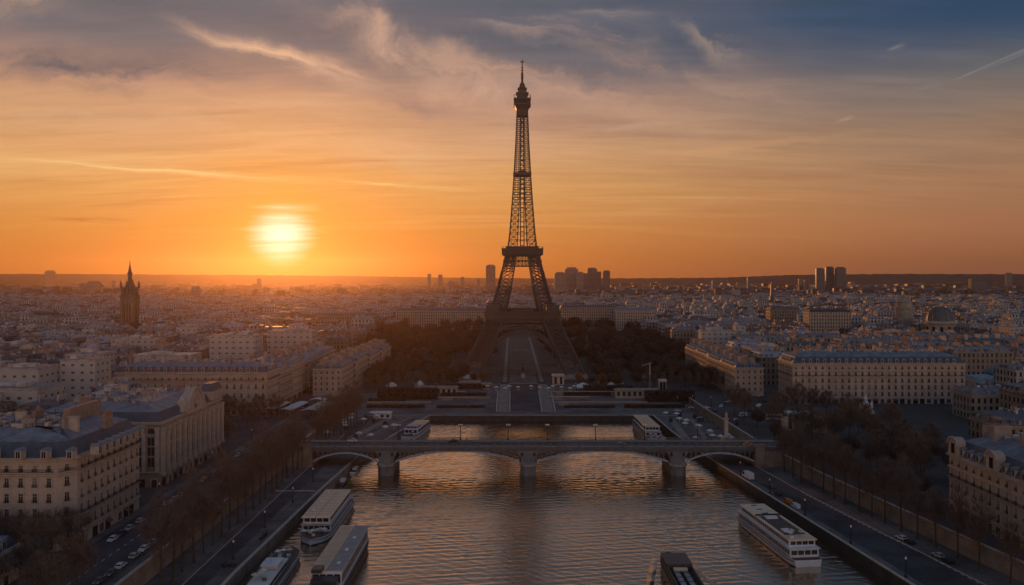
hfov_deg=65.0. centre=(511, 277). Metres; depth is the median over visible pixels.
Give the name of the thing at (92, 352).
apartment house
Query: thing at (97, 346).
apartment house
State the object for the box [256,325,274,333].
apartment house
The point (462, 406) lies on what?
hedge
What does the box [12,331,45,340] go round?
apartment house
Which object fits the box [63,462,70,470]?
window
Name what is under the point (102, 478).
window
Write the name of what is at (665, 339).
park tree
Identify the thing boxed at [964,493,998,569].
bare tree
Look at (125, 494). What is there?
window
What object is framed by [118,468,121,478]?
window
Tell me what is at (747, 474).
parked van
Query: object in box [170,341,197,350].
apartment house
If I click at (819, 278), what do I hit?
skyline tower
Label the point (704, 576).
wake
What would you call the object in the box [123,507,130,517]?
shop window
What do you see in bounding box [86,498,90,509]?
window
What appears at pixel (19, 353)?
apartment house
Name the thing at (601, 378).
autumn tree
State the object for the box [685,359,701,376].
park tree
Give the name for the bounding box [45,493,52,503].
window
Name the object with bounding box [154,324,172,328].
apartment house
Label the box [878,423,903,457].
russet tree
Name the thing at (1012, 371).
apartment house
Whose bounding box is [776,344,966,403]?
palace block
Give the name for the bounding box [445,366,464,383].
park tree
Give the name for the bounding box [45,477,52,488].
window
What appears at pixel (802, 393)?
russet tree
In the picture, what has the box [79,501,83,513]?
window
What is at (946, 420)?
ground
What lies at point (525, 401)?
esplanade pavement
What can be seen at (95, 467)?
window
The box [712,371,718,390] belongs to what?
bare tree
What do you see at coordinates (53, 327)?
apartment house
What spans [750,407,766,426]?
park tree
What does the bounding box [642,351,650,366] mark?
park tree
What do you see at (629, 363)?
park tree
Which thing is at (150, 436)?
tall window
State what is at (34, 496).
window
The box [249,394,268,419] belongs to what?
russet tree
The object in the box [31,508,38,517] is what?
window
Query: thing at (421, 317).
palace wing
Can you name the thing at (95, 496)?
window
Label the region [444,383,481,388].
hedge
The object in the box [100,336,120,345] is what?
apartment house
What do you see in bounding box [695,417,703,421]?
parked van
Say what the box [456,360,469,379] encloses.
park tree
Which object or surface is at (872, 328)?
apartment house
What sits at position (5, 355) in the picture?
apartment house
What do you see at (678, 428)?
quay path
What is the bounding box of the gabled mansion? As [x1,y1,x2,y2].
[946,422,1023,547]
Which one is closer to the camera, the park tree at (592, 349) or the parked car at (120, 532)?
the parked car at (120, 532)
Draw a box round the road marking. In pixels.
[276,490,977,582]
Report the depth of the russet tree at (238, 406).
546.81 m
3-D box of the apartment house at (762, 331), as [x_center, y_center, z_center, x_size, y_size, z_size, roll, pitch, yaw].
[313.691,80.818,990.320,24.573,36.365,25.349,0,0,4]
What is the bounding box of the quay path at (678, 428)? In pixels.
[346,414,713,439]
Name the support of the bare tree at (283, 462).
on the quay pavement at (332, 467)
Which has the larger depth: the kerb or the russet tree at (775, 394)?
the russet tree at (775, 394)
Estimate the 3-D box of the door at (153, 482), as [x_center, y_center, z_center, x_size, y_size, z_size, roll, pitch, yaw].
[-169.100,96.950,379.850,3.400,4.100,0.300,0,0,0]
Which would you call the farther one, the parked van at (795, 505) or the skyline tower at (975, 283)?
the skyline tower at (975, 283)
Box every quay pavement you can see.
[144,416,425,584]
[656,416,1023,584]
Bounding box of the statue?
[521,366,524,377]
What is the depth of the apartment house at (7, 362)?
616.33 m
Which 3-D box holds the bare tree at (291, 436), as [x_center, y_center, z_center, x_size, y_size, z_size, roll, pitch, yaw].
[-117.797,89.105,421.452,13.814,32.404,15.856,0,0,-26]
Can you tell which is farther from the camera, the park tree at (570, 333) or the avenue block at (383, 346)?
the park tree at (570, 333)
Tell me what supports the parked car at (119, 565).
on the street
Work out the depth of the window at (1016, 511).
296.23 m
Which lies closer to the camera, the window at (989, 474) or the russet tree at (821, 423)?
the window at (989, 474)
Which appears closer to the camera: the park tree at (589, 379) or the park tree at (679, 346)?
the park tree at (589, 379)
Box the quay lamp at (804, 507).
[804,499,805,514]
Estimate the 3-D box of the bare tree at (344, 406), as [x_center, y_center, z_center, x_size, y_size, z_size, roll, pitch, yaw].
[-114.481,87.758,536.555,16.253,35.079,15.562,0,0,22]
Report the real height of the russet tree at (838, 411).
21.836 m
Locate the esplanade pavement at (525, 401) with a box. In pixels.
[510,392,540,410]
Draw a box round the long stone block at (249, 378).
[114,353,279,414]
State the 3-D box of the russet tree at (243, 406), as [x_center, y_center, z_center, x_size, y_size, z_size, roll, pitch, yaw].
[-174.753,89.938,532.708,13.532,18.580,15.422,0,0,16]
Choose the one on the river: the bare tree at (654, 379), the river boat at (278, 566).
the river boat at (278, 566)
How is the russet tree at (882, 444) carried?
on the ground at (946, 420)
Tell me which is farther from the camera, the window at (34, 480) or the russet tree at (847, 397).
the russet tree at (847, 397)
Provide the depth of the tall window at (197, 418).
423.81 m
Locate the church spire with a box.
[769,282,773,302]
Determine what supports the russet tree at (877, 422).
on the ground at (946, 420)
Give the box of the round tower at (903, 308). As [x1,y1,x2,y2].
[894,294,913,325]
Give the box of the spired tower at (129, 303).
[119,264,139,324]
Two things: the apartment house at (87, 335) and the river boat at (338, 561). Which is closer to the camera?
the river boat at (338, 561)
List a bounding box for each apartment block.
[0,362,58,381]
[60,354,110,398]
[89,384,117,394]
[132,351,201,362]
[209,331,262,360]
[267,327,317,354]
[731,330,790,343]
[776,337,834,352]
[788,329,841,341]
[809,342,871,349]
[830,333,891,348]
[849,332,900,339]
[871,340,937,349]
[892,335,952,347]
[903,328,963,338]
[943,340,1013,374]
[946,333,1010,346]
[951,379,1018,418]
[968,332,1017,339]
[968,405,1023,438]
[1009,336,1023,345]
[1009,342,1023,355]
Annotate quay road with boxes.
[184,416,373,584]
[686,433,983,584]
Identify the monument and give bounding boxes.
[860,394,874,413]
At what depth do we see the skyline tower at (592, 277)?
4537.24 m
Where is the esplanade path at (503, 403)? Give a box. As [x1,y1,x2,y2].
[498,337,553,411]
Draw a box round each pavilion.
[373,411,392,418]
[414,386,458,394]
[459,380,480,383]
[482,382,491,388]
[551,374,564,384]
[613,388,657,397]
[657,379,666,390]
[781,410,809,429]
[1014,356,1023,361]
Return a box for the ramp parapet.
[538,391,542,411]
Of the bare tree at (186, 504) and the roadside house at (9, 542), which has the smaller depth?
the roadside house at (9, 542)
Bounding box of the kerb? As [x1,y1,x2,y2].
[182,433,985,584]
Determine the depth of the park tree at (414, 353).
909.82 m
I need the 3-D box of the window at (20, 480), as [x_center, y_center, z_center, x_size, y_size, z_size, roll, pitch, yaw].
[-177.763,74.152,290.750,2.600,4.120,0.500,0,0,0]
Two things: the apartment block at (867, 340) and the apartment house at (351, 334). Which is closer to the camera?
the apartment block at (867, 340)
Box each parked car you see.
[92,576,106,584]
[104,568,117,576]
[107,535,118,541]
[114,562,126,568]
[115,529,126,535]
[124,524,134,530]
[128,552,140,558]
[138,544,149,551]
[895,535,907,540]
[903,538,915,544]
[931,552,944,557]
[941,557,955,563]
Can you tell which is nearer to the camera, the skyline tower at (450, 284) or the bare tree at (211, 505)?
the bare tree at (211, 505)
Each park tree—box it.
[365,332,376,342]
[368,361,389,384]
[386,335,405,355]
[389,366,406,382]
[394,323,406,332]
[405,356,419,377]
[407,324,424,333]
[409,347,423,359]
[424,323,436,328]
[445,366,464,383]
[455,324,464,331]
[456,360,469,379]
[460,338,473,356]
[465,332,480,349]
[469,327,480,334]
[469,372,477,379]
[536,333,544,346]
[544,344,556,353]
[563,327,574,337]
[567,326,577,339]
[572,343,584,357]
[581,342,602,365]
[586,375,595,384]
[606,373,612,382]
[610,372,622,383]
[621,327,631,334]
[624,359,636,373]
[630,358,648,376]
[631,370,642,385]
[632,324,645,334]
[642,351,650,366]
[644,327,654,343]
[644,366,661,379]
[648,329,662,338]
[651,358,659,368]
[659,336,674,342]
[663,364,680,383]
[667,338,686,356]
[667,358,685,378]
[680,349,684,359]
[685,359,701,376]
[692,365,704,383]
[697,364,718,387]
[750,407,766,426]
[769,422,782,439]
[791,422,813,438]
[843,435,861,452]
[861,442,881,465]
[886,442,905,466]
[912,473,932,491]
[923,438,941,458]
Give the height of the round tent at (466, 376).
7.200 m
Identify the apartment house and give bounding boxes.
[0,333,18,340]
[0,340,41,347]
[0,342,19,351]
[0,350,30,362]
[0,357,27,363]
[0,360,12,363]
[0,381,64,404]
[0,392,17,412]
[0,406,29,414]
[2,329,30,336]
[6,343,46,353]
[7,351,28,354]
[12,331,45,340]
[13,392,81,413]
[17,324,44,330]
[17,327,41,332]
[21,337,42,342]
[26,348,58,361]
[31,353,65,365]
[36,332,86,346]
[38,324,60,330]
[38,327,77,335]
[41,344,51,347]
[42,340,77,346]
[43,342,78,351]
[55,346,86,356]
[65,348,116,363]
[70,329,103,334]
[70,331,98,338]
[76,344,109,349]
[80,338,109,345]
[84,333,128,342]
[88,376,143,393]
[97,324,123,333]
[98,332,117,335]
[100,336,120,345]
[101,341,142,353]
[110,335,166,350]
[111,360,127,371]
[111,369,115,378]
[112,350,135,356]
[116,354,132,364]
[118,324,135,330]
[118,327,155,334]
[122,332,139,335]
[139,331,179,342]
[140,344,180,352]
[143,341,184,351]
[147,326,174,331]
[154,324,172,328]
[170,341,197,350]
[175,337,209,344]
[176,324,203,334]
[177,332,205,338]
[185,344,209,359]
[198,327,227,334]
[209,324,235,331]
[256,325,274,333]
[263,338,266,347]
[318,327,356,345]
[318,335,327,345]
[323,334,350,352]
[349,328,364,342]
[670,323,696,344]
[698,327,735,346]
[725,336,769,353]
[733,322,745,333]
[741,343,784,355]
[749,346,784,385]
[760,329,770,333]
[771,328,787,334]
[786,327,812,334]
[845,330,870,335]
[846,329,864,333]
[865,325,879,332]
[876,329,890,334]
[879,325,902,330]
[889,329,909,335]
[962,325,992,335]
[991,324,1006,330]
[993,360,1023,384]
[998,324,1023,333]
[998,375,1023,409]
[1008,330,1023,335]
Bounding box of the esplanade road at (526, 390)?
[497,390,669,391]
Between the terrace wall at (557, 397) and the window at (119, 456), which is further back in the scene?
the terrace wall at (557, 397)
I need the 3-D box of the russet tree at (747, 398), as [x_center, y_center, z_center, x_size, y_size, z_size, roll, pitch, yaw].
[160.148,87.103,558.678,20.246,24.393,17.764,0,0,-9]
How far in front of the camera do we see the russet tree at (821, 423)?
478.59 m
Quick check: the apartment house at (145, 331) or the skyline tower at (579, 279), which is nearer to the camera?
the apartment house at (145, 331)
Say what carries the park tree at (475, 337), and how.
on the park soil
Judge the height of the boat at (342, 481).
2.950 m
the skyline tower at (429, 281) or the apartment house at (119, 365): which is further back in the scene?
the skyline tower at (429, 281)
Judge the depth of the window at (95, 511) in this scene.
308.55 m
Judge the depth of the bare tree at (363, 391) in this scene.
579.68 m
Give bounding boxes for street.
[34,405,1023,584]
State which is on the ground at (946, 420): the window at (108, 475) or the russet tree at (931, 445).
the russet tree at (931, 445)
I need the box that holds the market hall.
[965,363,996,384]
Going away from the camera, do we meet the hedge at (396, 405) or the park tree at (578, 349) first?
the hedge at (396, 405)
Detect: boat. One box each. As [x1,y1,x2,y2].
[246,544,300,584]
[300,489,354,545]
[309,525,368,584]
[337,478,347,485]
[349,466,360,473]
[400,420,430,439]
[632,415,662,439]
[660,549,703,584]
[737,504,821,566]
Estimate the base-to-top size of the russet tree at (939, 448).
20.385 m
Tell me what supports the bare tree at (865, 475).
on the quay pavement at (984, 574)
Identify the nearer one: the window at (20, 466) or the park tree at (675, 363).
the window at (20, 466)
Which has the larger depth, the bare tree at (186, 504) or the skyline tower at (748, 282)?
the skyline tower at (748, 282)
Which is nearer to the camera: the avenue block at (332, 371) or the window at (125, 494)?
the window at (125, 494)
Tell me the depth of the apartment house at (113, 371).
608.21 m
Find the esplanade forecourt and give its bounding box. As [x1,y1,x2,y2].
[458,367,582,393]
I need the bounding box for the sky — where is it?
[0,0,1023,281]
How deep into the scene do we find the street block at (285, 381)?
633.75 m
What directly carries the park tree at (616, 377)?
on the ground at (946, 420)
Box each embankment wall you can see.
[114,393,364,584]
[688,397,1023,582]
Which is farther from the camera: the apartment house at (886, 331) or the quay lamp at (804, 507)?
the apartment house at (886, 331)
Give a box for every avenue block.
[312,353,354,395]
[337,346,368,386]
[354,343,380,368]
[367,338,390,361]
[685,338,712,364]
[694,342,724,367]
[705,346,738,386]
[718,352,764,395]
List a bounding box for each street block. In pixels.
[237,356,292,401]
[252,349,305,399]
[277,345,322,390]
[292,340,335,358]
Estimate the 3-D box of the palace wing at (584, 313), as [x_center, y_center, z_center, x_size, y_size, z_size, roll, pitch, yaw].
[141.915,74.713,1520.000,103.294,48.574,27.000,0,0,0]
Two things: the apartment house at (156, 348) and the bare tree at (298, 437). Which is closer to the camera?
the bare tree at (298, 437)
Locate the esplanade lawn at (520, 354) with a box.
[509,337,533,365]
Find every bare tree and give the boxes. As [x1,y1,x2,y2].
[133,483,185,584]
[152,492,193,582]
[165,483,200,571]
[173,460,215,562]
[189,485,219,553]
[198,446,244,537]
[198,479,226,544]
[213,453,246,529]
[226,459,251,522]
[233,452,259,515]
[239,438,268,509]
[247,419,282,498]
[250,435,274,503]
[260,426,286,492]
[272,426,295,482]
[272,433,287,487]
[280,421,298,477]
[281,407,306,473]
[287,410,312,469]
[309,404,325,439]
[313,409,329,439]
[315,393,335,436]
[319,393,339,436]
[328,397,343,439]
[332,385,350,434]
[333,395,345,436]
[338,391,353,432]
[341,384,355,430]
[344,386,359,427]
[346,385,361,425]
[351,380,365,423]
[384,373,391,385]
[412,373,418,385]
[421,373,427,384]
[652,374,657,387]
[703,373,709,389]
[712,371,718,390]
[720,372,724,389]
[774,426,791,472]
[779,413,803,477]
[789,418,813,482]
[802,442,822,487]
[807,423,837,492]
[818,432,846,498]
[830,444,855,504]
[845,448,872,510]
[860,457,884,516]
[870,455,899,523]
[881,450,920,531]
[903,475,929,539]
[919,485,949,547]
[941,480,973,557]
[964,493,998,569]
[993,519,1023,583]
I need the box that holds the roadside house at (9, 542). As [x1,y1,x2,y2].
[0,536,21,584]
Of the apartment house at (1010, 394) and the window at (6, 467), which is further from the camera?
the apartment house at (1010, 394)
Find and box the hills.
[0,274,1023,284]
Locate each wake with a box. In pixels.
[645,557,657,584]
[692,565,718,584]
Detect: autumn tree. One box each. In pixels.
[478,370,487,378]
[574,374,584,381]
[597,373,607,383]
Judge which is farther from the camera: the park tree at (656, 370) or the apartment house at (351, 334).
the apartment house at (351, 334)
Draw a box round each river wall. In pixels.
[220,415,429,584]
[430,415,652,420]
[653,415,915,584]
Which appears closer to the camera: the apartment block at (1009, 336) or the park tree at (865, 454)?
the park tree at (865, 454)
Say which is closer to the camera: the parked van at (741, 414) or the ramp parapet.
the parked van at (741, 414)
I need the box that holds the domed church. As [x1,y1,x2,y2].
[924,304,956,331]
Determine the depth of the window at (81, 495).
298.11 m
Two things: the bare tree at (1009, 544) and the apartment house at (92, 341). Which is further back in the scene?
the apartment house at (92, 341)
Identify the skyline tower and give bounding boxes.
[45,270,55,285]
[80,283,84,291]
[86,281,101,292]
[191,286,199,297]
[257,278,260,288]
[428,274,430,288]
[438,274,442,288]
[448,281,453,288]
[461,277,463,288]
[477,278,479,287]
[486,265,494,291]
[554,272,565,290]
[564,264,577,290]
[576,272,583,287]
[584,268,600,290]
[603,270,609,289]
[712,280,717,289]
[747,277,750,287]
[804,279,807,289]
[815,268,823,290]
[825,266,833,290]
[835,267,845,287]
[968,277,984,289]
[1005,273,1012,286]
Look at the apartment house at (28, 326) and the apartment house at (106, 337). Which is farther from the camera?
the apartment house at (28, 326)
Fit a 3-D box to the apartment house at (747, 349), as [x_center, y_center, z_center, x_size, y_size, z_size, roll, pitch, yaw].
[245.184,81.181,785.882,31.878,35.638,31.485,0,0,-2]
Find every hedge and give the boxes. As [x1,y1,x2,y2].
[366,404,424,407]
[367,398,404,400]
[377,387,438,399]
[436,405,484,407]
[441,392,486,395]
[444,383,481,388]
[563,391,610,395]
[564,405,614,407]
[583,384,632,390]
[624,404,684,407]
[644,389,694,401]
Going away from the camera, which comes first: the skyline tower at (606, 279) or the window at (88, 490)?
the window at (88, 490)
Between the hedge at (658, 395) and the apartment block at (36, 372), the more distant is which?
the hedge at (658, 395)
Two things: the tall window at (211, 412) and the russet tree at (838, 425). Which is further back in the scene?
the russet tree at (838, 425)
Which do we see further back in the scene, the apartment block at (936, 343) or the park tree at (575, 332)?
the park tree at (575, 332)
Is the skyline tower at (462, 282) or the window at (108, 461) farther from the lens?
the skyline tower at (462, 282)
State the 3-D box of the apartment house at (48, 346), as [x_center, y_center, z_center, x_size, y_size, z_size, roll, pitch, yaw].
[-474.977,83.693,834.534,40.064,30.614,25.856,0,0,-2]
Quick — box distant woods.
[128,307,674,349]
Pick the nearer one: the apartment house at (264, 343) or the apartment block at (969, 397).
the apartment block at (969, 397)
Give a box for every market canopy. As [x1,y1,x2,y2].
[268,401,290,415]
[280,401,307,410]
[299,401,331,411]
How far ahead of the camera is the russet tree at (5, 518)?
281.78 m
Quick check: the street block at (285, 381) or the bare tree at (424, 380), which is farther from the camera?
the bare tree at (424, 380)
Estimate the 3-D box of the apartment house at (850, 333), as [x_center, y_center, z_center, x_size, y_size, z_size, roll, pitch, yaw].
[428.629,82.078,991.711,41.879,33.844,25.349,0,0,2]
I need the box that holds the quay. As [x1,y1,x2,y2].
[349,412,701,415]
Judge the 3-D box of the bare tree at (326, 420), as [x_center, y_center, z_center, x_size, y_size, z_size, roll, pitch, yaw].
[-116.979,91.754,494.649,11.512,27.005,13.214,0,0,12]
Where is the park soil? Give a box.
[364,331,710,382]
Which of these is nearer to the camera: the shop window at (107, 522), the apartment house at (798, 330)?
the shop window at (107, 522)
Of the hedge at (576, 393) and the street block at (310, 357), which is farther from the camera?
the street block at (310, 357)
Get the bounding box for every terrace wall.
[367,401,430,404]
[438,397,489,399]
[547,396,590,399]
[551,391,613,394]
[553,401,646,404]
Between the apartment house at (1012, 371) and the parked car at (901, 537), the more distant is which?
the apartment house at (1012, 371)
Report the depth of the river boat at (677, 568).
289.34 m
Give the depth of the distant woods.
1384.99 m
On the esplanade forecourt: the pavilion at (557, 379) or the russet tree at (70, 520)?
the pavilion at (557, 379)
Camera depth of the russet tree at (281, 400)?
565.03 m
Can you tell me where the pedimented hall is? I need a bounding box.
[44,380,224,487]
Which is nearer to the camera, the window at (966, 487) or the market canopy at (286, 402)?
the window at (966, 487)
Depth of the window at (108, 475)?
317.88 m
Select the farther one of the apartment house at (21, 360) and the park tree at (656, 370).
the park tree at (656, 370)
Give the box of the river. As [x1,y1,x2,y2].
[237,421,889,584]
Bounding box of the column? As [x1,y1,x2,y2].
[722,412,731,454]
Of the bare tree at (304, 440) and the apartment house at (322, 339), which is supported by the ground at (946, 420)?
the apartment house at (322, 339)
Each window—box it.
[3,464,9,472]
[3,477,9,488]
[3,493,9,503]
[3,508,9,515]
[17,464,23,472]
[17,477,24,488]
[17,493,24,503]
[17,508,24,518]
[31,464,37,472]
[31,477,38,488]
[31,493,38,503]
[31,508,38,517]
[45,464,51,472]
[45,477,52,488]
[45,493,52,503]
[45,508,52,518]
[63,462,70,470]
[63,475,70,487]
[63,490,70,502]
[79,471,83,483]
[79,486,83,498]
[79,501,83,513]
[86,468,90,480]
[86,483,90,495]
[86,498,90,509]
[92,525,97,536]
[93,465,97,477]
[93,480,97,491]
[93,494,97,505]
[93,509,97,521]
[99,521,103,532]
[100,462,103,473]
[100,477,103,488]
[100,491,103,501]
[100,505,103,517]
[105,517,112,528]
[106,459,109,470]
[106,474,109,485]
[106,488,109,498]
[106,502,109,513]
[112,457,115,467]
[112,471,115,481]
[112,485,115,495]
[112,498,115,509]
[118,454,121,465]
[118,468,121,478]
[118,481,121,491]
[118,495,121,506]
[118,510,121,521]
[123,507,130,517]
[124,451,127,462]
[124,465,127,475]
[124,478,127,488]
[124,492,127,503]
[129,503,133,514]
[130,449,133,459]
[130,462,133,473]
[130,489,133,499]
[135,447,138,457]
[135,460,138,470]
[135,486,138,496]
[139,435,141,468]
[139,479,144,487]
[146,429,154,468]
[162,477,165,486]
[171,430,172,462]
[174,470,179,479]
[176,425,178,459]
[182,425,183,456]
[187,422,188,453]
[192,420,193,451]
[197,418,198,448]
[202,416,203,445]
[211,412,212,440]
[215,410,216,438]
[287,371,291,396]
[300,364,304,389]
[778,366,963,396]
[950,467,953,476]
[950,478,953,488]
[964,473,968,483]
[964,485,968,495]
[972,466,975,474]
[972,476,975,485]
[980,469,983,478]
[980,480,983,489]
[988,472,991,481]
[988,483,991,493]
[988,495,992,506]
[995,526,1001,538]
[996,476,1000,485]
[996,487,1000,496]
[996,499,1000,511]
[996,512,1000,524]
[1004,490,1008,499]
[1004,503,1009,515]
[1004,516,1009,528]
[1005,479,1009,488]
[1013,483,1018,492]
[1013,494,1018,504]
[1013,507,1018,519]
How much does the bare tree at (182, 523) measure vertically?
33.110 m
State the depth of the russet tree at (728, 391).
576.78 m
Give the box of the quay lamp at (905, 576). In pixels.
[904,557,907,577]
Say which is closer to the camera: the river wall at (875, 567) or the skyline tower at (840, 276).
the river wall at (875, 567)
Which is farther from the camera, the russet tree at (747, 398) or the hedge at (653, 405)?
the hedge at (653, 405)
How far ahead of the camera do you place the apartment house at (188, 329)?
1004.22 m
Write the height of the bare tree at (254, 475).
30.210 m
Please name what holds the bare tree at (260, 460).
on the quay pavement at (332, 467)
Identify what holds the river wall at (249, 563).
on the quay pavement at (332, 467)
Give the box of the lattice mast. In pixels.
[642,362,650,387]
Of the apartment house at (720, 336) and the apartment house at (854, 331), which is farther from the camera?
the apartment house at (854, 331)
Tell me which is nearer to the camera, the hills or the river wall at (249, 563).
the river wall at (249, 563)
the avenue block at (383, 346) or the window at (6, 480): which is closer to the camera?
the window at (6, 480)
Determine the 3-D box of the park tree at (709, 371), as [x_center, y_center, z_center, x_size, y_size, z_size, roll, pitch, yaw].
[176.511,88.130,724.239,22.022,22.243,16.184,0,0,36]
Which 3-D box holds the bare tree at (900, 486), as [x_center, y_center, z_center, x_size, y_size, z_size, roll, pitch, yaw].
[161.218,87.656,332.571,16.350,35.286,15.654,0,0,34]
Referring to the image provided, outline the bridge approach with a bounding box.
[231,440,824,455]
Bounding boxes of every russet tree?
[0,509,15,535]
[0,509,39,557]
[0,550,15,583]
[7,533,51,584]
[14,548,70,584]
[15,505,70,571]
[51,532,101,584]
[52,504,94,560]
[224,394,237,416]
[224,418,238,446]
[233,398,249,422]
[238,401,255,427]
[243,403,263,431]
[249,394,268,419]
[267,393,284,418]
[723,383,744,415]
[730,386,755,420]
[758,396,789,435]
[766,391,785,406]
[784,381,808,406]
[789,406,807,423]
[798,403,826,440]
[805,388,821,413]
[808,407,833,443]
[817,388,836,413]
[824,408,848,436]
[825,413,848,433]
[837,400,860,434]
[838,393,859,410]
[843,397,872,435]
[854,407,882,441]
[857,429,895,468]
[865,416,887,436]
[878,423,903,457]
[879,400,905,427]
[889,417,916,437]
[891,425,919,461]
[891,429,929,474]
[899,438,938,475]
[905,430,939,472]
[918,422,945,446]
[935,443,948,467]
[941,440,948,468]
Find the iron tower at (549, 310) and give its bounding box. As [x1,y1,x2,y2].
[458,59,586,378]
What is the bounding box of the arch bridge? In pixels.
[285,437,785,475]
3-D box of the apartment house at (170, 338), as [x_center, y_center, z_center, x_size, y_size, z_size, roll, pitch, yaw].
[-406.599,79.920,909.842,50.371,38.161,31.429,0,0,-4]
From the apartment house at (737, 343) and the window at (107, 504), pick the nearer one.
the window at (107, 504)
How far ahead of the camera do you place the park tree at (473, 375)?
754.49 m
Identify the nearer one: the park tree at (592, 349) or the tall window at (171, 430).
the tall window at (171, 430)
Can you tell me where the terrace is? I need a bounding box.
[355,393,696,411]
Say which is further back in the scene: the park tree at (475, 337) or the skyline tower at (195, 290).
the skyline tower at (195, 290)
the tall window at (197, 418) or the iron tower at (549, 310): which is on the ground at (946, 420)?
the iron tower at (549, 310)
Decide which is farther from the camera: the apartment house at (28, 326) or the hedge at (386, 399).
the apartment house at (28, 326)
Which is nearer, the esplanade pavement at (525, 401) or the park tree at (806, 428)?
the park tree at (806, 428)
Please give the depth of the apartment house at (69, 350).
707.99 m
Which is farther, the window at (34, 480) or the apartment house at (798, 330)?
the apartment house at (798, 330)
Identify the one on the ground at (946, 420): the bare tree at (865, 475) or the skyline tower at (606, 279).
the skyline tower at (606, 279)
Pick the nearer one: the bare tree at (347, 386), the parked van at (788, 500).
the parked van at (788, 500)
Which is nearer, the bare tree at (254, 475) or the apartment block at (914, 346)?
the bare tree at (254, 475)
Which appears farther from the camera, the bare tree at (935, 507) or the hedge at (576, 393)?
the hedge at (576, 393)
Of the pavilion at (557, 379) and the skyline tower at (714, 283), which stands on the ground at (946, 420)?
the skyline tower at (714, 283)
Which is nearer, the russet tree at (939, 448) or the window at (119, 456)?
the window at (119, 456)
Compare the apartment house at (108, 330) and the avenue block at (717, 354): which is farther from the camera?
the apartment house at (108, 330)
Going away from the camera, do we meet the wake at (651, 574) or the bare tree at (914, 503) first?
the wake at (651, 574)
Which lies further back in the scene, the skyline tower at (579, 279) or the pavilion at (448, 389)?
the skyline tower at (579, 279)
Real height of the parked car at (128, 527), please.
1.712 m
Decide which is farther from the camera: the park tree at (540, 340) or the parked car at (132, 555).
the park tree at (540, 340)
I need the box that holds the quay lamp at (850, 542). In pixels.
[849,525,851,543]
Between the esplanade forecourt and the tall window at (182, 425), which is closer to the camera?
the tall window at (182, 425)
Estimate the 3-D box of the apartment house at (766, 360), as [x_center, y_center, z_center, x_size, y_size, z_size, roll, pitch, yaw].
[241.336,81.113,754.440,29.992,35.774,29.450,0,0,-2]
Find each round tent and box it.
[386,382,396,386]
[463,374,471,379]
[575,383,585,389]
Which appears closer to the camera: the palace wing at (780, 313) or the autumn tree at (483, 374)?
the autumn tree at (483, 374)
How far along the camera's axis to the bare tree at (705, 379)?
707.82 m
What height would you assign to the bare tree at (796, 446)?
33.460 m
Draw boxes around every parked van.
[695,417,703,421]
[738,412,746,416]
[742,470,753,479]
[783,498,792,503]
[791,502,800,508]
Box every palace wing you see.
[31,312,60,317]
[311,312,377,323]
[395,308,485,331]
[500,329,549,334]
[559,305,614,330]
[613,308,656,332]
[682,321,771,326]
[766,306,799,321]
[803,308,851,332]
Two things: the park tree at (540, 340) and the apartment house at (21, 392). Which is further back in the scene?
the park tree at (540, 340)
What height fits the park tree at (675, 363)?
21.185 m
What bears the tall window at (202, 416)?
in the pedimented hall
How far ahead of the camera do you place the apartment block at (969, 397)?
564.49 m
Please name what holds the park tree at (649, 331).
on the park soil
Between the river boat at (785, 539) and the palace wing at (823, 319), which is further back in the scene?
the palace wing at (823, 319)
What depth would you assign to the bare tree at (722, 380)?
707.85 m
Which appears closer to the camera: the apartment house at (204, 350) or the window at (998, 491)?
the window at (998, 491)
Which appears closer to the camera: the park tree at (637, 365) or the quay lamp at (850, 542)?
the quay lamp at (850, 542)
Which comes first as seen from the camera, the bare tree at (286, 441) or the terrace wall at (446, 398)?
the bare tree at (286, 441)
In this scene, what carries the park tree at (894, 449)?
on the ground at (946, 420)
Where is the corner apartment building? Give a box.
[0,399,147,551]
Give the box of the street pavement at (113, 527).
[16,410,318,584]
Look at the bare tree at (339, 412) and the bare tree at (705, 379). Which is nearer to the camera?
the bare tree at (339, 412)
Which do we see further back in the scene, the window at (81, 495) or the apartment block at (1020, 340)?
the apartment block at (1020, 340)
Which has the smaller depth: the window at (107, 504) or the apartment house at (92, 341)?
the window at (107, 504)
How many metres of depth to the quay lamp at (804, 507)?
355.88 m
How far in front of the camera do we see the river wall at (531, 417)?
611.80 m
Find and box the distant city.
[0,282,1023,338]
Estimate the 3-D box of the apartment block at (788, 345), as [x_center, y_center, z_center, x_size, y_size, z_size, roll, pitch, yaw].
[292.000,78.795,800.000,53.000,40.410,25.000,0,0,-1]
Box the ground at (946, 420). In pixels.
[8,320,1022,584]

